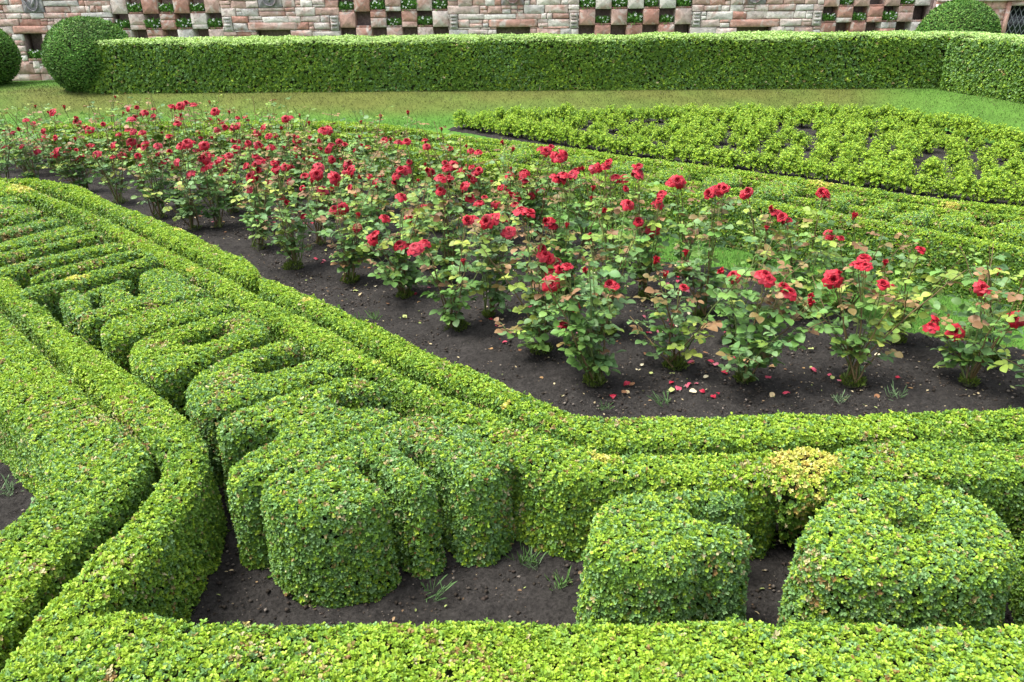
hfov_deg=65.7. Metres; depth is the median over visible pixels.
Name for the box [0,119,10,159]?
rose bush
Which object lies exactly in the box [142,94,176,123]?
rose bush
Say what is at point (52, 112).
rose bush
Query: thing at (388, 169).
rose bush
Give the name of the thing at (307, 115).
rose bush
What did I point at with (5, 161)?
rose bush
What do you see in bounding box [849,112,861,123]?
box shrub
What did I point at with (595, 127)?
box shrub
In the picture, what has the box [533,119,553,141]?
box shrub
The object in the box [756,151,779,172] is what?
box shrub
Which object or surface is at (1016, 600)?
box hedge
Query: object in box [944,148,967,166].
box shrub
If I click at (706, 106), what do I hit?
box shrub
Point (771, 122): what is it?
box shrub
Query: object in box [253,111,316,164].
rose bush
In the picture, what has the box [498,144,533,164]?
topiary block
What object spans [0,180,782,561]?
box hedge
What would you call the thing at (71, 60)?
yew ball
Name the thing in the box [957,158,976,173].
box shrub
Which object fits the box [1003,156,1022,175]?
box shrub
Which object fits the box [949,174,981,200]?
box shrub
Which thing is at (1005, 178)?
box shrub
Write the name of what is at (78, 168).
rose bush
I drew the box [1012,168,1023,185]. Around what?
box shrub
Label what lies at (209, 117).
rose bush
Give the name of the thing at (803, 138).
box shrub
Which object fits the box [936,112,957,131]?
box shrub
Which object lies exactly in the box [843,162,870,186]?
box shrub
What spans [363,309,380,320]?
weed
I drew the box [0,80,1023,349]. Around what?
lawn
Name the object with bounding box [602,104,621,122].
box shrub
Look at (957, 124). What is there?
box shrub
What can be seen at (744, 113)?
box shrub
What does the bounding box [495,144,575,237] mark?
rose bush
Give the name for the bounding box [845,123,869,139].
box shrub
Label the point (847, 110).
box shrub
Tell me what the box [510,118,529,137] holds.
box shrub
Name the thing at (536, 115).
box shrub
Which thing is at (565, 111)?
box shrub
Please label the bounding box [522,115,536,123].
box shrub
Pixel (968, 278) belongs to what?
rose bush
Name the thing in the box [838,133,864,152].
box shrub
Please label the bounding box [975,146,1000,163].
box shrub
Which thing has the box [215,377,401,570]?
topiary letter
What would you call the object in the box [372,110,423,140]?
rose bush
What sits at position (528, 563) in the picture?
weed
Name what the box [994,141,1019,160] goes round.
box shrub
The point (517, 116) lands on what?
box shrub
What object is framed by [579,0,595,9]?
recess plant
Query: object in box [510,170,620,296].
rose bush
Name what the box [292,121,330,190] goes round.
rose bush
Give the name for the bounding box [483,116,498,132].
box shrub
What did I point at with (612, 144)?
box shrub
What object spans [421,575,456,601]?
weed
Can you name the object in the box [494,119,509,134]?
box shrub
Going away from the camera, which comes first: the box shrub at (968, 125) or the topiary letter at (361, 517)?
the topiary letter at (361, 517)
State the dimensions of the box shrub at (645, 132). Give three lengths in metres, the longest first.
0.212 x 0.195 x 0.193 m
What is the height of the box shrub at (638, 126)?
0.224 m
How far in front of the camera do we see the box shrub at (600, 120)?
11.55 m
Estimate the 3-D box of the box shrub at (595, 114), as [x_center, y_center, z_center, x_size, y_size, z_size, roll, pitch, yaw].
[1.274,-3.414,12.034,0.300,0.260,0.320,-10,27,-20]
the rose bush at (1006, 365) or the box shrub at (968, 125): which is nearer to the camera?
the rose bush at (1006, 365)
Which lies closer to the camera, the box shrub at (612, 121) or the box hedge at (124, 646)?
the box hedge at (124, 646)
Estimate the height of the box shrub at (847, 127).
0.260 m
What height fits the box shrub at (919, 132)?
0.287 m
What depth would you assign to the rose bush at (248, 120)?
9.72 m
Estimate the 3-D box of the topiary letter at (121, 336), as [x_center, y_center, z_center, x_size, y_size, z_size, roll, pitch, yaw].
[-1.900,0.034,4.431,0.745,0.466,0.367,-19,31,-35]
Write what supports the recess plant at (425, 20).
attached to the garden wall
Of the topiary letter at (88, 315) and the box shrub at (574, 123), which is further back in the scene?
the box shrub at (574, 123)
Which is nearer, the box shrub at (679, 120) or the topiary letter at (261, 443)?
the topiary letter at (261, 443)
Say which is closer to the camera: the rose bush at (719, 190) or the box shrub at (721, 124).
the rose bush at (719, 190)
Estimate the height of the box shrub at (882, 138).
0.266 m
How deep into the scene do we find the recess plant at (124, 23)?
16.36 m
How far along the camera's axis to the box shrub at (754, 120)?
11.30 m
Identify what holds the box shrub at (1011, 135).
on the soil at (940, 153)
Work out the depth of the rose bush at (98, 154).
7.88 m
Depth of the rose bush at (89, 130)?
8.84 m
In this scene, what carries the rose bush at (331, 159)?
on the soil at (100, 190)
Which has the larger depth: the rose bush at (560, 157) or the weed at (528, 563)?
the rose bush at (560, 157)
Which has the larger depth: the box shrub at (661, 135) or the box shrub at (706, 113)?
the box shrub at (706, 113)
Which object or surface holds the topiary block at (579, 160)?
on the lawn at (490, 102)
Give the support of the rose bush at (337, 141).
on the soil at (100, 190)
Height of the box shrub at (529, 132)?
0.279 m
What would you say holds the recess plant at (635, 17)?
attached to the garden wall
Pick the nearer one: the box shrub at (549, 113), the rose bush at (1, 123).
the rose bush at (1, 123)
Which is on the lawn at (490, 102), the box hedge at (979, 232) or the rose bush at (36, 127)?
the box hedge at (979, 232)
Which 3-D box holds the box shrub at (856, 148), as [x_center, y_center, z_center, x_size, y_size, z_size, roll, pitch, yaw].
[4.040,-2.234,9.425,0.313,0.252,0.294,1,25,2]
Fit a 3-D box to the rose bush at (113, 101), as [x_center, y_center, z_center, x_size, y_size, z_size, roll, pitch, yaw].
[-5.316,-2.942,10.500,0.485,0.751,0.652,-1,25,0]
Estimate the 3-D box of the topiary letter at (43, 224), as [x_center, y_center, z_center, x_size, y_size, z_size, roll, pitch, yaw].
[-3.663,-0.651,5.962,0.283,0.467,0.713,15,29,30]
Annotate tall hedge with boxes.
[88,30,953,93]
[938,30,1023,102]
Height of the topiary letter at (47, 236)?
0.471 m
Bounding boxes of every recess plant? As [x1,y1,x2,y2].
[27,48,41,58]
[115,19,130,28]
[127,2,142,12]
[143,17,161,29]
[158,2,173,13]
[175,16,191,29]
[187,2,205,12]
[207,17,222,28]
[338,1,353,10]
[369,0,386,8]
[387,17,401,26]
[398,0,417,10]
[417,15,432,26]
[432,0,447,10]
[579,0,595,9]
[595,15,609,24]
[612,0,627,8]
[626,12,642,24]
[644,0,658,7]
[659,14,673,23]
[676,0,691,6]
[822,12,836,21]
[839,0,853,5]
[852,11,866,21]
[882,10,897,21]
[900,0,914,5]
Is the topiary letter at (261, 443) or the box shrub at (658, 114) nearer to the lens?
the topiary letter at (261, 443)
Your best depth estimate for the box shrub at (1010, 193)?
7.64 m
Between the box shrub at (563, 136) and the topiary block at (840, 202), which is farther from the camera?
the box shrub at (563, 136)
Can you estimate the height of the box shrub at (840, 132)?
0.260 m
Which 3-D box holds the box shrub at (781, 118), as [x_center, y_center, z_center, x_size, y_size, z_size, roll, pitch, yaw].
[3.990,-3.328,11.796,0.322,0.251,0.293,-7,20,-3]
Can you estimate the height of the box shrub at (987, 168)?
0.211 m
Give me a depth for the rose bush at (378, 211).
6.76 m
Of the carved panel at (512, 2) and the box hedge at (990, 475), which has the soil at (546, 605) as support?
the box hedge at (990, 475)
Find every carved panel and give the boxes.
[21,0,45,12]
[258,0,282,7]
[501,0,523,4]
[742,0,765,4]
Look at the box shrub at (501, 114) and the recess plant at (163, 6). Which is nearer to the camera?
the box shrub at (501, 114)
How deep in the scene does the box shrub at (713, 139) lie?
10.17 m
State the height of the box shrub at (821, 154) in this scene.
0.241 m
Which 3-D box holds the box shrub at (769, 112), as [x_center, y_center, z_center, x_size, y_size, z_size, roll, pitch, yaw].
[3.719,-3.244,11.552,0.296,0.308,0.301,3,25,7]
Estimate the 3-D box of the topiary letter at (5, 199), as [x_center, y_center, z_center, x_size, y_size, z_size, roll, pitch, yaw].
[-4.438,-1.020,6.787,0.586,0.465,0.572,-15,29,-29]
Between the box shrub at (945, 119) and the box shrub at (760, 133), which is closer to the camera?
the box shrub at (760, 133)
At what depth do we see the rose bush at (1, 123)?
10.38 m
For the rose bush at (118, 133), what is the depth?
9.42 m
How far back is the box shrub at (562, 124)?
11.08 m
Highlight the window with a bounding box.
[1001,1,1023,34]
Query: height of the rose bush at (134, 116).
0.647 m
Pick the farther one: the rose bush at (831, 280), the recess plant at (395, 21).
the recess plant at (395, 21)
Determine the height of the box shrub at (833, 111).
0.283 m
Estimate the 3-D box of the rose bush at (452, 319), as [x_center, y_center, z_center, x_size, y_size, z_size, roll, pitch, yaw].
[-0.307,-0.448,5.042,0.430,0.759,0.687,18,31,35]
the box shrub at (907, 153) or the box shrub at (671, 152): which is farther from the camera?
the box shrub at (671, 152)
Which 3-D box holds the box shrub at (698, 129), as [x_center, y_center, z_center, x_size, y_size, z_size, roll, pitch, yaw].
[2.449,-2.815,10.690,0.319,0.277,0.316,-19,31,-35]
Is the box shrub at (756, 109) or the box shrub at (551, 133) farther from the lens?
the box shrub at (756, 109)
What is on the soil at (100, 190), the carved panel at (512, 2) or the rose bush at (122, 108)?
the rose bush at (122, 108)
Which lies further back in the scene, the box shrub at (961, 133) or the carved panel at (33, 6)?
the carved panel at (33, 6)
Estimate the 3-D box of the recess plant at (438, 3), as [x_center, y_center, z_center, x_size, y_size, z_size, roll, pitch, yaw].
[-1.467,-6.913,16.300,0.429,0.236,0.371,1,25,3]
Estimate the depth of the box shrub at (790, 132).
10.62 m
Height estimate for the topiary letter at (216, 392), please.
0.464 m
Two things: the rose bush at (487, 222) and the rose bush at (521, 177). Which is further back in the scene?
the rose bush at (521, 177)
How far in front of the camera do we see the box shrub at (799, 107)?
12.03 m
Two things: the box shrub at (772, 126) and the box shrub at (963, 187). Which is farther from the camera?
the box shrub at (772, 126)
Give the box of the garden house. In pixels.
[932,0,1023,34]
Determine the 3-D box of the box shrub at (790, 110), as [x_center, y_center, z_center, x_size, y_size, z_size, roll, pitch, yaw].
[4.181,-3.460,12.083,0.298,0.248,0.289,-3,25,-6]
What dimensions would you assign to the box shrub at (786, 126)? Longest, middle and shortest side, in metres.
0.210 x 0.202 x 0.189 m
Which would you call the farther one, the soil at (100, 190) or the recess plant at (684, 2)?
the recess plant at (684, 2)
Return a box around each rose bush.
[0,102,34,168]
[0,108,16,148]
[0,113,37,173]
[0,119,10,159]
[0,128,19,178]
[1,118,47,178]
[2,109,45,159]
[10,104,75,166]
[16,103,60,134]
[20,109,86,171]
[22,134,108,188]
[48,105,111,132]
[66,115,127,181]
[70,101,125,133]
[75,122,133,203]
[85,92,134,121]
[90,103,130,163]
[112,116,164,189]
[113,130,175,218]
[118,103,160,121]
[121,96,153,127]
[125,105,148,130]
[133,101,172,158]
[134,104,186,165]
[135,121,190,207]
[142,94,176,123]
[143,139,205,231]
[166,139,244,227]
[173,100,213,170]
[173,102,223,194]
[183,89,234,123]
[183,112,225,132]
[187,122,251,197]
[187,138,248,213]
[197,93,235,125]
[201,107,236,171]
[207,122,288,184]
[213,160,323,269]
[224,108,250,163]
[225,140,283,230]
[231,95,280,129]
[231,111,275,168]
[235,160,281,249]
[245,127,298,197]
[250,117,306,180]
[252,115,327,210]
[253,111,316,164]
[259,100,292,156]
[263,117,324,185]
[264,95,280,121]
[269,96,315,130]
[276,162,339,245]
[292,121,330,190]
[293,106,325,139]
[296,127,361,201]
[297,127,358,217]
[304,171,380,283]
[322,113,355,162]
[325,120,366,182]
[325,140,385,226]
[335,165,401,258]
[339,112,387,187]
[340,158,399,239]
[343,188,443,298]
[348,105,392,133]
[349,108,382,167]
[355,141,408,214]
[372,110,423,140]
[377,138,435,238]
[379,123,418,199]
[384,113,435,178]
[399,164,477,282]
[401,167,437,266]
[407,215,493,331]
[416,142,464,231]
[421,122,462,195]
[434,134,484,212]
[434,170,518,264]
[462,199,554,317]
[464,149,522,235]
[478,206,566,354]
[482,139,549,206]
[488,147,544,223]
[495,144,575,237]
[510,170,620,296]
[538,250,635,387]
[541,149,620,249]
[572,199,654,335]
[584,158,663,270]
[613,163,678,299]
[627,255,770,370]
[661,182,744,316]
[665,174,714,276]
[713,225,808,343]
[716,267,831,383]
[736,187,812,278]
[761,187,850,319]
[792,253,965,387]
[811,212,917,313]
[867,235,962,343]
[922,243,1023,386]
[940,245,1023,361]
[987,316,1023,386]
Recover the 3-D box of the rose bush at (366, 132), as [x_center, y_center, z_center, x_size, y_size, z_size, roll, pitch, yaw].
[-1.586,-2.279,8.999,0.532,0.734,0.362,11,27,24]
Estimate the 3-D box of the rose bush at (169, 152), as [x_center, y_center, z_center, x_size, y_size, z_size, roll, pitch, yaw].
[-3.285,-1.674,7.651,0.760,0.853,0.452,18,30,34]
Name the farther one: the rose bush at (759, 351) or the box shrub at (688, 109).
the box shrub at (688, 109)
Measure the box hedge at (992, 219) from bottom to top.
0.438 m
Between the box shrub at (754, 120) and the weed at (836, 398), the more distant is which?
the box shrub at (754, 120)
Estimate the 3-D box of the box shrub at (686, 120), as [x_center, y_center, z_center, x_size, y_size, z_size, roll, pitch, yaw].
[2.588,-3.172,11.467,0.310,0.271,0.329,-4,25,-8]
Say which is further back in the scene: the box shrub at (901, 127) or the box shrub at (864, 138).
the box shrub at (901, 127)
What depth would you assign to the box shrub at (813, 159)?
9.00 m
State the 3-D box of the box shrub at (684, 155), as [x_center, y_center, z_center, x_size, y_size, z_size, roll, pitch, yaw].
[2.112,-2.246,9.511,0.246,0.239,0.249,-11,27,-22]
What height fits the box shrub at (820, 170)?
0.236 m
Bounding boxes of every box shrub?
[452,109,471,128]
[464,114,479,129]
[471,111,490,131]
[480,108,494,118]
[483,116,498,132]
[491,106,509,122]
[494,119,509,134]
[500,114,519,135]
[505,113,521,120]
[509,104,527,119]
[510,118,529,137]
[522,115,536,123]
[522,121,539,139]
[526,106,543,122]
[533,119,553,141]
[541,106,560,119]
[541,124,561,142]
[546,116,558,125]
[555,120,571,130]
[555,126,573,145]
[556,101,575,121]
[564,114,582,129]
[568,128,584,146]
[573,108,590,123]
[574,114,587,127]
[577,130,598,149]
[588,107,605,121]
[588,122,608,135]
[593,131,613,150]
[594,115,605,125]
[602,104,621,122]
[604,112,623,131]
[604,134,623,152]
[615,122,635,137]
[616,136,634,154]
[619,103,636,121]
[628,131,640,143]
[629,119,646,134]
[631,135,653,156]
[636,106,653,121]
[638,128,650,138]
[645,121,660,135]
[648,141,667,157]
[649,125,671,143]
[650,103,670,122]
[663,142,682,161]
[664,117,682,137]
[665,104,684,119]
[666,130,691,149]
[668,118,685,127]
[676,124,696,145]
[678,144,697,161]
[681,102,701,117]
[681,112,698,126]
[685,122,703,137]
[687,116,709,132]
[689,133,710,149]
[690,143,714,164]
[697,103,717,117]
[698,107,717,122]
[699,129,721,147]
[702,116,717,129]
[706,124,728,141]
[706,146,727,166]
[712,121,727,136]
[714,104,731,120]
[720,110,740,129]
[721,145,733,156]
[722,148,745,168]
[727,132,741,146]
[728,102,747,117]
[729,120,751,138]
[733,116,753,128]
[736,132,762,154]
[737,108,758,117]
[740,149,763,170]
[742,113,760,127]
[745,102,764,118]
[746,123,770,141]
[756,117,777,138]
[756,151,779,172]
[759,107,778,121]
[760,115,778,131]
[761,139,782,156]
[762,106,777,114]
[770,132,788,145]
[772,108,790,125]
[772,150,798,175]
[779,106,795,117]
[779,145,804,162]
[780,123,793,134]
[781,143,803,158]
[783,117,797,128]
[783,126,797,141]
[789,130,812,147]
[792,103,811,117]
[792,109,814,126]
[792,157,814,176]
[805,156,821,170]
[808,100,828,117]
[809,145,830,163]
[811,159,835,180]
[812,111,829,123]
[812,113,835,133]
[813,128,838,146]
[815,137,841,160]
[818,126,842,143]
[820,124,841,137]
[825,102,841,118]
[827,161,850,183]
[832,110,851,122]
[832,116,850,132]
[832,157,852,168]
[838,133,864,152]
[839,142,866,162]
[839,149,858,165]
[841,103,861,116]
[841,121,863,135]
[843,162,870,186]
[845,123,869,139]
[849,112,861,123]
[850,131,867,147]
[853,115,865,123]
[859,105,876,120]
[859,148,883,163]
[861,117,876,134]
[863,140,890,159]
[864,153,891,172]
[865,163,895,189]
[868,133,893,151]
[874,103,895,120]
[876,115,888,129]
[876,116,898,135]
[884,148,914,171]
[885,130,900,141]
[888,168,914,191]
[891,105,912,122]
[892,129,915,143]
[892,131,920,149]
[892,159,917,181]
[896,137,922,158]
[897,121,909,132]
[899,126,915,134]
[899,149,914,160]
[904,108,925,119]
[904,112,925,129]
[908,173,935,194]
[909,124,933,140]
[917,112,943,133]
[918,133,939,152]
[918,155,948,184]
[931,128,945,138]
[932,176,957,196]
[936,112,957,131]
[936,134,952,147]
[944,135,964,151]
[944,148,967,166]
[947,111,973,133]
[947,163,971,179]
[949,141,972,159]
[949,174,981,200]
[950,128,967,141]
[954,171,977,184]
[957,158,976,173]
[961,116,985,138]
[966,135,985,150]
[971,120,995,140]
[971,175,1003,202]
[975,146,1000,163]
[977,154,997,169]
[980,161,1003,176]
[981,165,1016,192]
[984,122,1011,141]
[990,138,1007,150]
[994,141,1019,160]
[997,126,1023,145]
[999,184,1023,204]
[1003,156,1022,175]
[1007,151,1023,165]
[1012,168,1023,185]
[1014,132,1023,150]
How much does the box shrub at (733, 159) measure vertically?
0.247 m
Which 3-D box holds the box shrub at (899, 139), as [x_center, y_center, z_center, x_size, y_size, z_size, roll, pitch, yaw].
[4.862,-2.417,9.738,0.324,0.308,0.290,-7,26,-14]
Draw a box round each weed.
[0,474,16,495]
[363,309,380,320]
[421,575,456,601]
[500,541,549,567]
[521,546,545,569]
[545,565,572,590]
[597,400,614,410]
[646,390,671,406]
[830,390,848,404]
[885,380,907,400]
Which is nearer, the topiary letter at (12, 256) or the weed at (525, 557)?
the weed at (525, 557)
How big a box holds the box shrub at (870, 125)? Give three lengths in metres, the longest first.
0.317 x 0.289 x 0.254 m
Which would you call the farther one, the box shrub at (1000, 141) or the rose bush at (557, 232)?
the box shrub at (1000, 141)
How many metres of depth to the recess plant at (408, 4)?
16.21 m
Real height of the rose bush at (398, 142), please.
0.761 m
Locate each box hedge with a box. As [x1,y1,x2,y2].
[0,177,260,294]
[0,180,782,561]
[0,275,229,673]
[0,311,158,672]
[0,610,1023,681]
[41,118,405,138]
[43,129,379,168]
[257,276,1023,491]
[355,123,1023,216]
[361,140,1023,309]
[388,137,991,239]
[436,139,1023,226]
[810,438,1023,548]
[1008,527,1023,627]
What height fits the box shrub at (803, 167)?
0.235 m
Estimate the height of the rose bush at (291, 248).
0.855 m
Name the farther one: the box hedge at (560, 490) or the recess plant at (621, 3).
the recess plant at (621, 3)
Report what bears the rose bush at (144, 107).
on the soil at (100, 190)
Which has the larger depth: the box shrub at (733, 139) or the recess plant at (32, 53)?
the recess plant at (32, 53)
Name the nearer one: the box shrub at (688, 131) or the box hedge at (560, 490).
the box hedge at (560, 490)
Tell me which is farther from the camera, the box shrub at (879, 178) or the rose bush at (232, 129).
the rose bush at (232, 129)
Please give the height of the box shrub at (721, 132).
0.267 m
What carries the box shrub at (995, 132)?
on the soil at (940, 153)
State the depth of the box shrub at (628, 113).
12.01 m
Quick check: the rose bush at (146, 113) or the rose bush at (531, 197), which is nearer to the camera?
the rose bush at (531, 197)
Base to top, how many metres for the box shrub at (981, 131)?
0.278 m
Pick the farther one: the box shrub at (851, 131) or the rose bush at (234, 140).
the box shrub at (851, 131)
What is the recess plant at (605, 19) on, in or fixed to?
attached to the garden wall
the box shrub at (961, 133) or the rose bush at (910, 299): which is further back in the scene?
the box shrub at (961, 133)
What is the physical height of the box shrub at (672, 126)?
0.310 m
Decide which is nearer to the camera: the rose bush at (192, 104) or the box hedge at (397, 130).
the rose bush at (192, 104)
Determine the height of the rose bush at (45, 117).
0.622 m
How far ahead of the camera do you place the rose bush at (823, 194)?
5.05 m
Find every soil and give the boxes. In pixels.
[0,142,542,223]
[0,219,1023,635]
[448,118,1023,206]
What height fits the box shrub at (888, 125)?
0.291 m
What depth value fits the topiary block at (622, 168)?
7.48 m
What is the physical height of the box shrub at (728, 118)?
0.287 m
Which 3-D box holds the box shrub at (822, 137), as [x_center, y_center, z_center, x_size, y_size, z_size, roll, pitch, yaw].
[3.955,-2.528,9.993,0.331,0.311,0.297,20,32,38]
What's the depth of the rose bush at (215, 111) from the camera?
8.51 m
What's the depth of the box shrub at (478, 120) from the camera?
11.51 m
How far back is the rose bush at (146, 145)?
7.40 m
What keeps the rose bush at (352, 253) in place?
on the soil at (546, 605)
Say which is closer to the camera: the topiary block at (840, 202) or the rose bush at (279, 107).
the topiary block at (840, 202)
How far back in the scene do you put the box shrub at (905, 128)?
10.69 m
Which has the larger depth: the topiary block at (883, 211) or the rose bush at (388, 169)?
the rose bush at (388, 169)
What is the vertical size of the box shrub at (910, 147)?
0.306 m
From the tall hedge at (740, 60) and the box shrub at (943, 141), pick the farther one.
the tall hedge at (740, 60)
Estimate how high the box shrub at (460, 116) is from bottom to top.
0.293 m
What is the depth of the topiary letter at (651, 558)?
2.60 m
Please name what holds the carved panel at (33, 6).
attached to the garden wall
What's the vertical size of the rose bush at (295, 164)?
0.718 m
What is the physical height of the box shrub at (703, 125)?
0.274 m
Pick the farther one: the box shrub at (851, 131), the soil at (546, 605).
the box shrub at (851, 131)
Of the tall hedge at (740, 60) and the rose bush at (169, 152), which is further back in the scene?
the tall hedge at (740, 60)
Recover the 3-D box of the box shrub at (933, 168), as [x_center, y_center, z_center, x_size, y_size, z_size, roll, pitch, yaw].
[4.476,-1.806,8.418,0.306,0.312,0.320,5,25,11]
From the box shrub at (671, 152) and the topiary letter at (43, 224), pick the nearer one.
the topiary letter at (43, 224)
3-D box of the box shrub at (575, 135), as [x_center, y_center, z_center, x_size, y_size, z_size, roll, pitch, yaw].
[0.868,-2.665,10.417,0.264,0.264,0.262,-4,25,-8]
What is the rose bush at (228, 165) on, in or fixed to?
on the soil at (100, 190)
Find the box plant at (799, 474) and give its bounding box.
[770,446,831,546]
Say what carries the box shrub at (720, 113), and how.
on the soil at (940, 153)
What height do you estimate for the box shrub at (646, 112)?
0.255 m
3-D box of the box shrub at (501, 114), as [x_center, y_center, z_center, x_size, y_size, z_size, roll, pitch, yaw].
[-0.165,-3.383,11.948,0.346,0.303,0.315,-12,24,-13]
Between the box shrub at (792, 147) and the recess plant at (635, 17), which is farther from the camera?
the recess plant at (635, 17)
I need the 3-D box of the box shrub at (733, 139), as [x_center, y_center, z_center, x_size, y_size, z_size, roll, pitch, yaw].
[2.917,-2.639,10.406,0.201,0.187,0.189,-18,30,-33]
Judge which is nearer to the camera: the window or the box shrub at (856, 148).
the box shrub at (856, 148)
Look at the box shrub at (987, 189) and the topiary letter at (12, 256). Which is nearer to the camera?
the topiary letter at (12, 256)
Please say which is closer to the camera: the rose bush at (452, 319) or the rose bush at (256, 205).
the rose bush at (452, 319)
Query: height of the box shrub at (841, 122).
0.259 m
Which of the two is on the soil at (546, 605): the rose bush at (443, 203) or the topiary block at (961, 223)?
the rose bush at (443, 203)
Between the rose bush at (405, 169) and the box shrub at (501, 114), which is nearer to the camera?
the rose bush at (405, 169)
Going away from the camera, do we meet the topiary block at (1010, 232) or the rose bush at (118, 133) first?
the topiary block at (1010, 232)
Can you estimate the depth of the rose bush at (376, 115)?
9.64 m
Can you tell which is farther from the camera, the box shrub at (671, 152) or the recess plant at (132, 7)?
the recess plant at (132, 7)
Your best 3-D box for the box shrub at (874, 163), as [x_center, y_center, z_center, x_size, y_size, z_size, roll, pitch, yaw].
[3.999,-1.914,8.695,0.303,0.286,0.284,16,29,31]
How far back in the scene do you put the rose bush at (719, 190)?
5.06 m
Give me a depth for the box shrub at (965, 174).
8.16 m
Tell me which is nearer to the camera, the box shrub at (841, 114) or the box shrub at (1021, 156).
the box shrub at (1021, 156)
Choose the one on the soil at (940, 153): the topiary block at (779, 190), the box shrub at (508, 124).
the box shrub at (508, 124)
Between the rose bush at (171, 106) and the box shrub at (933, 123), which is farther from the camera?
the box shrub at (933, 123)
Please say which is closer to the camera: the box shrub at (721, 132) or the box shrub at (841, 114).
the box shrub at (721, 132)
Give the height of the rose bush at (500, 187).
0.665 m
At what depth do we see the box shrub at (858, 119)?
11.35 m
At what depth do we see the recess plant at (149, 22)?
16.34 m
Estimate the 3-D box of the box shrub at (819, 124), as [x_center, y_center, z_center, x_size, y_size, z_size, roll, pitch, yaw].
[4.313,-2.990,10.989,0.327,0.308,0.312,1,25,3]
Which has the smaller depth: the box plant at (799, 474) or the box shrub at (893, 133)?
the box plant at (799, 474)
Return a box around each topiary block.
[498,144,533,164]
[560,154,598,170]
[611,160,644,175]
[653,167,690,184]
[701,173,742,193]
[754,178,802,203]
[814,191,860,213]
[864,202,899,221]
[890,207,936,228]
[937,211,977,236]
[985,220,1023,246]
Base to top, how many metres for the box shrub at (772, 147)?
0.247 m
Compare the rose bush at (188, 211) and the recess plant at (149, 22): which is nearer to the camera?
the rose bush at (188, 211)
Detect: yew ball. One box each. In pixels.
[0,28,22,84]
[41,15,128,92]
[914,0,1001,33]
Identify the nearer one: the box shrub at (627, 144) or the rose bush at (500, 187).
the rose bush at (500, 187)
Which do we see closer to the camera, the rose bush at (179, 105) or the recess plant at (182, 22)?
the rose bush at (179, 105)
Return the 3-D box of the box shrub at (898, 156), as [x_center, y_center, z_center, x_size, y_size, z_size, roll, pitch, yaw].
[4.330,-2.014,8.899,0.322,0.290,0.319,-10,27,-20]
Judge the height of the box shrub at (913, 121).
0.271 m
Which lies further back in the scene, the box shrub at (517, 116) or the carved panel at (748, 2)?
the carved panel at (748, 2)
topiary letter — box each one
[0,191,25,204]
[0,203,41,228]
[0,217,64,242]
[0,225,85,251]
[0,231,104,267]
[0,242,160,325]
[59,268,208,354]
[100,296,235,373]
[127,311,270,420]
[182,339,345,489]
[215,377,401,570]
[260,413,516,608]
[573,487,755,633]
[776,480,1021,637]
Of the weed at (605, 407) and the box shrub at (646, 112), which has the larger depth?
the box shrub at (646, 112)
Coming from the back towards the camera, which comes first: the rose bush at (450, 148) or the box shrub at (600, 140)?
the box shrub at (600, 140)
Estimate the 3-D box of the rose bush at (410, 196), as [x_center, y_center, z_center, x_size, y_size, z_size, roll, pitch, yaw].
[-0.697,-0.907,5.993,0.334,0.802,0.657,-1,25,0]
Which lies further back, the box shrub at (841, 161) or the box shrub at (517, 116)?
the box shrub at (517, 116)
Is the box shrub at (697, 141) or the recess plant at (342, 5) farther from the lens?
the recess plant at (342, 5)
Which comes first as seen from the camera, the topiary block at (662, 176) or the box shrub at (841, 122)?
the topiary block at (662, 176)
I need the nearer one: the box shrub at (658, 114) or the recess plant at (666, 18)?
the box shrub at (658, 114)
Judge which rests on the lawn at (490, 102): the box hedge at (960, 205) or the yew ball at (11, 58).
the yew ball at (11, 58)
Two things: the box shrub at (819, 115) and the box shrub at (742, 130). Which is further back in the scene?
the box shrub at (819, 115)
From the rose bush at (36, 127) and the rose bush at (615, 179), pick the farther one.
the rose bush at (36, 127)
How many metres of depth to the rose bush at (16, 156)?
9.10 m
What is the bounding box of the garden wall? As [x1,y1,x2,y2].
[0,0,933,80]
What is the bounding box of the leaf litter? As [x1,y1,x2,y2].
[0,213,1018,622]
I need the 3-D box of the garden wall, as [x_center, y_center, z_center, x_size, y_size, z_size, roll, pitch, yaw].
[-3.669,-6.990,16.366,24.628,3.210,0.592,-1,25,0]
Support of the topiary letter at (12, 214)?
on the soil at (546, 605)
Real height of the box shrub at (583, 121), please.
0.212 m
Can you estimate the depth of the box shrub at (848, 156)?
9.12 m
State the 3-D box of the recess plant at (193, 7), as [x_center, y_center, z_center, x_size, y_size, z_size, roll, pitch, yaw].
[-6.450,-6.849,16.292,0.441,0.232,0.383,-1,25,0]
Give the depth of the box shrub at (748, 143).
9.80 m
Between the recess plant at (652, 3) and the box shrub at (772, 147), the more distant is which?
the recess plant at (652, 3)
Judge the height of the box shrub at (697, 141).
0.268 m
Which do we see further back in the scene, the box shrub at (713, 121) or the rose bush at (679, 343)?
the box shrub at (713, 121)
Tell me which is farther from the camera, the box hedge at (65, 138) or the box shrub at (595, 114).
the box shrub at (595, 114)
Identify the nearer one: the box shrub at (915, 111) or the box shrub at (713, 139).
the box shrub at (713, 139)
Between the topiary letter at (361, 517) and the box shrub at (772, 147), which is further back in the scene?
the box shrub at (772, 147)
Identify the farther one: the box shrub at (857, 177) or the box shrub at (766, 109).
the box shrub at (766, 109)

